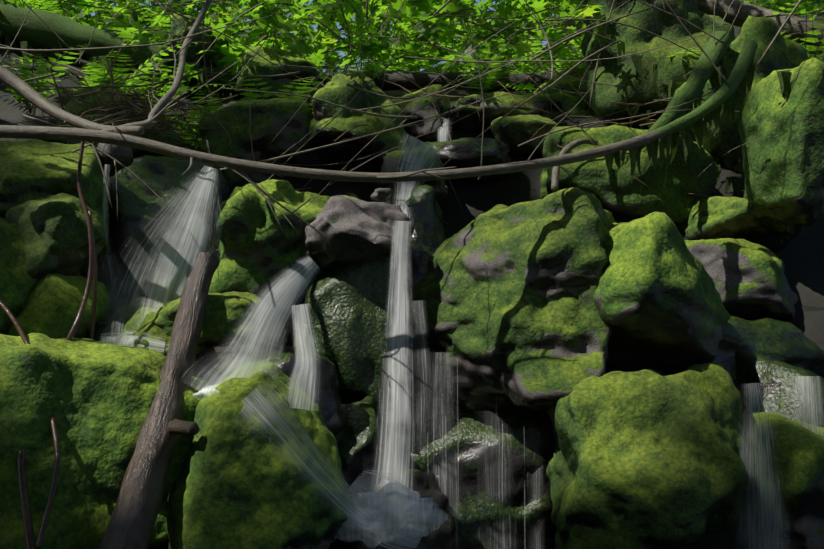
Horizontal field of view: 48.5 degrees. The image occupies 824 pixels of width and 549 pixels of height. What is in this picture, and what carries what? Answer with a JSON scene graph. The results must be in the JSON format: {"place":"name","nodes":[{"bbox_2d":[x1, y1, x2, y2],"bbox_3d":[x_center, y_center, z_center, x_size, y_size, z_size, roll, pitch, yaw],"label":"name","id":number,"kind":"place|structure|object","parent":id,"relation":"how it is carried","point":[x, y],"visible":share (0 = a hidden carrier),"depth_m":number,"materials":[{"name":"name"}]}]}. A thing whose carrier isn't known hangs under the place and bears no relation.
{"place":"outdoors","nodes":[
{"label":"outdoors","id":0,"kind":"place"},
{"bbox_2d":[292,255,402,413],"bbox_3d":[-0.248,0.240,3.473,0.439,0.713,0.523,0,0,-1],"label":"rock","id":1,"kind":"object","parent":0,"point":[348,307],"depth_m":3.27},
{"bbox_2d":[300,195,409,269],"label":"rock","id":2,"kind":"object","parent":1,"relation":"on","point":[354,231],"visible":0.81,"depth_m":3.28,"materials":[{"name":"grey stone"}]},
{"bbox_2d":[370,188,391,200],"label":"rock","id":3,"kind":"object","parent":2,"relation":"on","point":[381,194],"visible":1,"depth_m":3.38,"materials":[{"name":"grey stone"}]},
{"bbox_2d":[0,12,823,548],"bbox_3d":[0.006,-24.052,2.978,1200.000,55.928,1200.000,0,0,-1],"label":"hillside ground","id":4,"kind":"structure","parent":0,"point":[802,254],"depth_m":4.09,"materials":[{"name":"soil"}]},
{"bbox_2d":[0,217,36,334],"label":"rock","id":5,"kind":"object","parent":4,"relation":"on","point":[18,283],"visible":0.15,"depth_m":2.93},
{"bbox_2d":[0,140,109,240],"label":"mossy rock","id":6,"kind":"structure","parent":4,"relation":"on","point":[32,169],"depth_m":3.27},
{"bbox_2d":[97,143,133,172],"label":"rock","id":7,"kind":"object","parent":6,"relation":"on","point":[123,155],"visible":0.69,"depth_m":3.55,"materials":[{"name":"grey stone"}]},
{"bbox_2d":[0,119,182,159],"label":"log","id":8,"kind":"object","parent":4,"relation":"on","point":[2,121],"visible":0.1,"depth_m":4.19,"materials":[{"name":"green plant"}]},
{"bbox_2d":[0,333,212,548],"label":"rock","id":9,"kind":"object","parent":4,"relation":"on","point":[95,398],"visible":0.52,"depth_m":2.46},
{"bbox_2d":[0,300,59,548],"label":"branch","id":10,"kind":"object","parent":9,"relation":"on","point":[3,306],"visible":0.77,"depth_m":2.37,"materials":[{"name":"red plant"}]},
{"bbox_2d":[17,141,93,548],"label":"vine","id":11,"kind":"object","parent":9,"relation":"on","point":[26,512],"visible":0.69,"depth_m":2.73,"materials":[{"name":"red plant"}]},
{"bbox_2d":[8,274,111,338],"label":"rock","id":12,"kind":"object","parent":9,"relation":"on","point":[52,306],"visible":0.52,"depth_m":2.93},
{"bbox_2d":[5,193,110,284],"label":"mossy rock","id":13,"kind":"structure","parent":12,"relation":"on","point":[53,230],"depth_m":3.01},
{"bbox_2d":[88,210,97,338],"bbox_3d":[-1.018,0.030,2.914,0.048,0.470,0.016,0,0,36],"label":"branch stem","id":14,"kind":"object","parent":9,"relation":"on","point":[94,298],"visible":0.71,"depth_m":2.90,"materials":[{"name":"red plant"}]},
{"bbox_2d":[99,332,166,349],"bbox_3d":[-0.873,0.229,2.963,0.341,0.089,0.193,0,0,-1],"label":"water foam","id":15,"kind":"object","parent":9,"relation":"on","point":[128,343],"visible":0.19,"depth_m":2.90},
{"bbox_2d":[101,330,165,353],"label":"pool water","id":16,"kind":"structure","parent":15,"relation":"on","point":[151,341],"depth_m":2.89,"materials":[{"name":"white liquid"}]},
{"bbox_2d":[99,174,204,341],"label":"waterfall","id":17,"kind":"object","parent":9,"relation":"on","point":[154,237],"visible":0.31,"depth_m":3.18,"materials":[{"name":"white liquid"}]},
{"bbox_2d":[99,251,219,548],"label":"fallen log","id":18,"kind":"object","parent":9,"relation":"on","point":[136,510],"visible":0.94,"depth_m":2.47,"materials":[{"name":"brown wood"}]},
{"bbox_2d":[0,27,233,104],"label":"moss drapes","id":19,"kind":"object","parent":4,"relation":"on","point":[24,44],"visible":0.23,"depth_m":5.29,"materials":[{"name":"green plant"}]},
{"bbox_2d":[0,0,236,92],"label":"mossy log","id":20,"kind":"object","parent":4,"relation":"on","point":[36,32],"visible":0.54,"depth_m":5.29,"materials":[{"name":"green plant"}]},
{"bbox_2d":[56,88,184,157],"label":"rock","id":21,"kind":"object","parent":4,"relation":"on","point":[93,99],"visible":0.19,"depth_m":4.23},
{"bbox_2d":[125,0,137,24],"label":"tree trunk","id":22,"kind":"object","parent":4,"relation":"on","point":[135,17],"visible":0.07,"depth_m":12.57,"materials":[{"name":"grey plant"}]},
{"bbox_2d":[97,302,211,376],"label":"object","id":23,"kind":"object","parent":4,"relation":"on","point":[146,326],"visible":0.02,"depth_m":3.04,"materials":[{"name":"green plant"}]},
{"bbox_2d":[99,164,127,327],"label":"waterfall","id":24,"kind":"object","parent":23,"relation":"on","point":[111,242],"visible":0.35,"depth_m":3.32,"materials":[{"name":"white liquid"}]},
{"bbox_2d":[150,291,268,346],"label":"mossy rock","id":25,"kind":"object","parent":23,"relation":"on","point":[225,312],"visible":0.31,"depth_m":2.95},
{"bbox_2d":[131,166,221,329],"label":"waterfall","id":26,"kind":"object","parent":25,"relation":"on","point":[195,226],"visible":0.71,"depth_m":3.14,"materials":[{"name":"white liquid"}]},
{"bbox_2d":[102,155,234,299],"bbox_3d":[-0.984,-0.067,3.858,0.668,0.910,0.526,0,0,-24],"label":"waterfall rock","id":27,"kind":"object","parent":4,"relation":"on","point":[162,177],"visible":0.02,"depth_m":3.63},
{"bbox_2d":[151,0,194,29],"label":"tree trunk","id":28,"kind":"object","parent":4,"relation":"on","point":[152,2],"depth_m":16.68,"materials":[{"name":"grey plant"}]},
{"bbox_2d":[161,12,228,96],"bbox_3d":[-1.294,-1.310,5.500,0.357,0.505,0.531,0,0,-1],"label":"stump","id":29,"kind":"object","parent":4,"relation":"on","point":[179,29],"visible":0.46,"depth_m":5.33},
{"bbox_2d":[166,362,351,548],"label":"rock","id":30,"kind":"object","parent":4,"relation":"on","point":[236,485],"visible":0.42,"depth_m":2.44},
{"bbox_2d":[193,386,219,400],"bbox_3d":[-0.561,0.378,2.682,0.308,0.120,0.184,0,0,-1],"label":"water foam","id":31,"kind":"object","parent":30,"relation":"on","point":[208,390],"visible":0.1,"depth_m":2.62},
{"bbox_2d":[181,257,320,396],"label":"water","id":32,"kind":"structure","parent":30,"relation":"on","point":[285,291],"depth_m":2.84,"materials":[{"name":"white liquid"}]},
{"bbox_2d":[284,304,322,410],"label":"water","id":33,"kind":"structure","parent":30,"relation":"on","point":[300,342],"depth_m":2.76,"materials":[{"name":"white liquid"}]},
{"bbox_2d":[239,377,375,526],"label":"water","id":34,"kind":"structure","parent":30,"relation":"on","point":[295,454],"depth_m":2.35,"materials":[{"name":"grey liquid"}]},
{"bbox_2d":[335,502,403,548],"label":"water foam","id":35,"kind":"object","parent":30,"relation":"on","point":[377,518],"visible":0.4,"depth_m":2.53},
{"bbox_2d":[348,481,446,542],"bbox_3d":[-0.053,0.671,2.594,0.306,0.162,0.190,0,0,-1],"label":"water foam","id":36,"kind":"object","parent":35,"relation":"on","point":[410,507],"visible":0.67,"depth_m":2.55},
{"bbox_2d":[346,467,432,548],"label":"water splash","id":37,"kind":"object","parent":36,"relation":"attached to","point":[400,541],"visible":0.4,"depth_m":2.60,"materials":[{"name":"white liquid"}]},
{"bbox_2d":[199,97,321,186],"bbox_3d":[-0.705,-0.596,4.443,0.608,0.534,0.623,0,0,-1],"label":"rock","id":38,"kind":"object","parent":4,"relation":"on","point":[270,118],"visible":0.44,"depth_m":4.18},
{"bbox_2d":[208,179,330,315],"bbox_3d":[-0.539,-0.073,3.594,0.584,0.608,0.625,0,0,-1],"label":"mossy rock","id":39,"kind":"object","parent":4,"relation":"on","point":[259,249],"visible":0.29,"depth_m":3.34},
{"bbox_2d":[233,46,330,111],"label":"rock","id":40,"kind":"object","parent":4,"relation":"on","point":[258,65],"visible":0.4,"depth_m":5.12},
{"bbox_2d":[249,340,343,435],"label":"rock","id":41,"kind":"object","parent":4,"relation":"on","point":[329,402],"visible":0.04,"depth_m":2.94,"materials":[{"name":"grey stone"}]},
{"bbox_2d":[306,72,408,172],"bbox_3d":[-0.281,-0.675,4.318,0.494,0.510,0.609,0,0,-19],"label":"mossy rock","id":42,"kind":"object","parent":4,"relation":"on","point":[336,90],"visible":0.71,"depth_m":4.12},
{"bbox_2d":[335,396,396,513],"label":"rock","id":43,"kind":"object","parent":4,"relation":"on","point":[358,437],"visible":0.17,"depth_m":3.00,"materials":[{"name":"stone"}]},
{"bbox_2d":[0,18,757,276],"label":"long branch","id":44,"kind":"object","parent":4,"relation":"on","point":[723,93],"depth_m":2.94,"materials":[{"name":"brown wood"}]},
{"bbox_2d":[0,65,143,135],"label":"branch","id":45,"kind":"object","parent":44,"relation":"on","point":[22,88],"depth_m":3.05,"materials":[{"name":"wood"}]},
{"bbox_2d":[100,0,233,142],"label":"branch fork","id":46,"kind":"object","parent":45,"relation":"on","point":[163,101],"depth_m":3.19,"materials":[{"name":"wood"}]},
{"bbox_2d":[34,39,744,223],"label":"dead twigs","id":47,"kind":"object","parent":4,"relation":"on","point":[135,96],"visible":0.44,"depth_m":4.03,"materials":[{"name":"brown wood"}]},
{"bbox_2d":[329,466,455,548],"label":"pool rock","id":48,"kind":"object","parent":4,"relation":"on","point":[442,536],"visible":0.27,"depth_m":2.97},
{"bbox_2d":[426,352,463,548],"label":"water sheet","id":49,"kind":"object","parent":48,"relation":"attached to","point":[441,434],"visible":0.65,"depth_m":3.15,"materials":[{"name":"grey liquid"}]},
{"bbox_2d":[370,221,416,506],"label":"waterfall","id":50,"kind":"structure","parent":4,"relation":"on","point":[398,322],"depth_m":3.02,"materials":[{"name":"white liquid"}]},
{"bbox_2d":[0,0,823,252],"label":"twig clutter","id":51,"kind":"object","parent":4,"relation":"on","point":[720,72],"visible":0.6,"depth_m":3.81,"materials":[{"name":"brown plant"}]},
{"bbox_2d":[0,0,823,151],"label":"fern","id":52,"kind":"object","parent":4,"relation":"on","point":[98,76],"depth_m":4.68,"materials":[{"name":"green plant"}]},
{"bbox_2d":[377,147,447,208],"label":"rock","id":53,"kind":"object","parent":4,"relation":"on","point":[389,164],"visible":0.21,"depth_m":3.88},
{"bbox_2d":[386,185,446,312],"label":"rock","id":54,"kind":"object","parent":4,"relation":"on","point":[428,237],"visible":0.21,"depth_m":3.50,"materials":[{"name":"stone"}]},
{"bbox_2d":[393,135,441,225],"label":"waterfall","id":55,"kind":"structure","parent":54,"relation":"on","point":[409,188],"depth_m":3.77,"materials":[{"name":"white liquid"}]},
{"bbox_2d":[384,382,451,434],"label":"rock","id":56,"kind":"object","parent":4,"relation":"on","point":[426,414],"depth_m":3.39,"materials":[{"name":"grey stone"}]},
{"bbox_2d":[391,85,450,142],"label":"rock","id":57,"kind":"object","parent":4,"relation":"on","point":[425,112],"visible":0.4,"depth_m":4.53,"materials":[{"name":"stone"}]},
{"bbox_2d":[326,71,556,91],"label":"rock","id":58,"kind":"object","parent":4,"relation":"on","point":[422,79],"visible":0.33,"depth_m":5.74,"materials":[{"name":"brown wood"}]},
{"bbox_2d":[422,137,511,182],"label":"rock","id":59,"kind":"object","parent":4,"relation":"on","point":[495,152],"visible":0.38,"depth_m":4.08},
{"bbox_2d":[437,118,451,141],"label":"water","id":60,"kind":"structure","parent":59,"relation":"on","point":[443,131],"depth_m":4.47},
{"bbox_2d":[391,404,556,548],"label":"wet rock","id":61,"kind":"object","parent":4,"relation":"on","point":[532,433],"depth_m":3.24,"materials":[{"name":"stone"}]},
{"bbox_2d":[474,411,518,548],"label":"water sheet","id":62,"kind":"object","parent":61,"relation":"attached to","point":[499,485],"visible":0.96,"depth_m":3.20,"materials":[{"name":"white liquid"}]},
{"bbox_2d":[525,467,545,548],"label":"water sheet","id":63,"kind":"object","parent":61,"relation":"attached to","point":[536,511],"visible":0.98,"depth_m":3.20,"materials":[{"name":"white liquid"}]},
{"bbox_2d":[447,91,551,133],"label":"slab rock","id":64,"kind":"object","parent":4,"relation":"on","point":[494,110],"visible":0.35,"depth_m":4.59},
{"bbox_2d":[405,187,615,417],"bbox_3d":[0.467,0.127,3.501,0.863,0.857,0.932,0,0,33],"label":"mossy boulder","id":65,"kind":"object","parent":4,"relation":"on","point":[511,320],"visible":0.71,"depth_m":3.13,"materials":[{"name":"green plant"}]},
{"bbox_2d":[551,138,597,191],"bbox_3d":[0.640,-0.440,3.676,0.064,0.238,0.348,0,0,39],"label":"root","id":66,"kind":"object","parent":65,"relation":"on","point":[568,148],"visible":0.71,"depth_m":3.65,"materials":[{"name":"grey plant"}]},
{"bbox_2d":[491,115,558,156],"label":"slab rock","id":67,"kind":"object","parent":4,"relation":"on","point":[513,132],"visible":0.67,"depth_m":4.35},
{"bbox_2d":[533,66,597,116],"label":"rock","id":68,"kind":"object","parent":4,"relation":"on","point":[563,102],"visible":0.1,"depth_m":4.90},
{"bbox_2d":[553,0,583,44],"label":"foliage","id":69,"kind":"object","parent":4,"relation":"on","point":[570,23],"depth_m":21.14,"materials":[{"name":"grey plant"}]},
{"bbox_2d":[539,125,715,225],"bbox_3d":[0.972,-0.395,4.159,0.796,0.502,0.732,0,0,-1],"label":"rock","id":70,"kind":"object","parent":4,"relation":"on","point":[620,197],"visible":0.5,"depth_m":3.89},
{"bbox_2d":[546,362,747,548],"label":"rock","id":71,"kind":"object","parent":4,"relation":"on","point":[647,459],"visible":0.94,"depth_m":2.75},
{"bbox_2d":[593,212,730,373],"bbox_3d":[0.801,0.094,3.256,0.536,0.614,0.651,0,0,-24],"label":"mossy boulder","id":72,"kind":"object","parent":71,"relation":"on","point":[658,303],"visible":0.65,"depth_m":3.00,"materials":[{"name":"green plant"}]},
{"bbox_2d":[580,0,735,125],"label":"rock","id":73,"kind":"object","parent":4,"relation":"on","point":[639,90],"visible":0.65,"depth_m":4.62,"materials":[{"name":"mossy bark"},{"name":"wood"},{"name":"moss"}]},
{"bbox_2d":[694,142,720,165],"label":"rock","id":74,"kind":"object","parent":4,"relation":"on","point":[715,158],"depth_m":4.34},
{"bbox_2d":[732,136,744,176],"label":"rock","id":75,"kind":"object","parent":4,"relation":"on","point":[738,167],"visible":0.06,"depth_m":4.23,"materials":[{"name":"stone"}]},
{"bbox_2d":[674,16,807,168],"bbox_3d":[1.663,-0.770,4.596,0.720,0.934,0.874,0,0,19],"label":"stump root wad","id":76,"kind":"object","parent":75,"relation":"on","point":[783,53],"visible":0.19,"depth_m":4.27,"materials":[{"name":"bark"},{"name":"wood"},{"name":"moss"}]},
{"bbox_2d":[645,31,731,132],"bbox_3d":[1.205,-0.839,4.025,0.104,0.611,0.832,0,0,40],"label":"stump root","id":77,"kind":"object","parent":76,"relation":"attached to","point":[701,73],"visible":0.77,"depth_m":4.08,"materials":[{"name":"green plant"}]},
{"bbox_2d":[677,196,804,252],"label":"rock","id":78,"kind":"object","parent":4,"relation":"on","point":[716,217],"visible":0.5,"depth_m":3.74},
{"bbox_2d":[664,316,823,389],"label":"rock","id":79,"kind":"object","parent":4,"relation":"on","point":[772,339],"visible":0.19,"depth_m":3.26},
{"bbox_2d":[684,238,797,321],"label":"rock","id":80,"kind":"object","parent":79,"relation":"on","point":[749,278],"visible":0.56,"depth_m":3.44,"materials":[{"name":"grey stone"}]},
{"bbox_2d":[696,0,823,47],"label":"pale log","id":81,"kind":"object","parent":4,"relation":"on","point":[746,10],"visible":0.62,"depth_m":5.02,"materials":[{"name":"grey wood"}]},
{"bbox_2d":[733,383,791,548],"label":"water","id":82,"kind":"structure","parent":4,"relation":"on","point":[760,463],"depth_m":2.77,"materials":[{"name":"grey liquid"}]},
{"bbox_2d":[735,350,823,426],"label":"rock","id":83,"kind":"object","parent":4,"relation":"on","point":[777,378],"visible":0.04,"depth_m":3.06,"materials":[{"name":"grey stone"}]},
{"bbox_2d":[738,58,823,235],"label":"edge rock","id":84,"kind":"object","parent":4,"relation":"on","point":[783,163],"visible":0.94,"depth_m":3.40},
{"bbox_2d":[740,409,823,548],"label":"rock","id":85,"kind":"object","parent":4,"relation":"on","point":[798,454],"visible":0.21,"depth_m":2.76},
{"bbox_2d":[789,376,823,433],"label":"water","id":86,"kind":"structure","parent":4,"relation":"on","point":[806,384],"depth_m":2.92,"materials":[{"name":"grey liquid"}]},
{"bbox_2d":[807,0,820,12],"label":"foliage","id":87,"kind":"object","parent":4,"relation":"on","point":[818,1],"visible":0.07,"depth_m":22.23,"materials":[{"name":"green plant"}]},
{"bbox_2d":[17,0,823,97],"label":"foliage","id":88,"kind":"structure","parent":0,"point":[425,9],"depth_m":5.97,"materials":[{"name":"green plant"}]},
{"bbox_2d":[409,301,434,452],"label":"waterfall","id":89,"kind":"structure","parent":0,"point":[422,375],"depth_m":3.01,"materials":[{"name":"white liquid"}]},
{"bbox_2d":[75,0,822,72],"label":"sky","id":90,"kind":"structure","parent":0,"point":[314,26],"materials":[{"name":"blue"}]},
{"bbox_2d":[502,426,502,545],"bbox_3d":[0.317,0.774,3.203,0.008,0.486,0.105,0,0,4],"label":"water drip","id":91,"kind":"object","parent":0,"point":[502,481],"visible":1,"depth_m":3.22},
{"bbox_2d":[598,34,791,196],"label":"moss drapes","id":92,"kind":"object","parent":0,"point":[657,149],"visible":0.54,"depth_m":3.71,"materials":[{"name":"green plant"}]}
]}

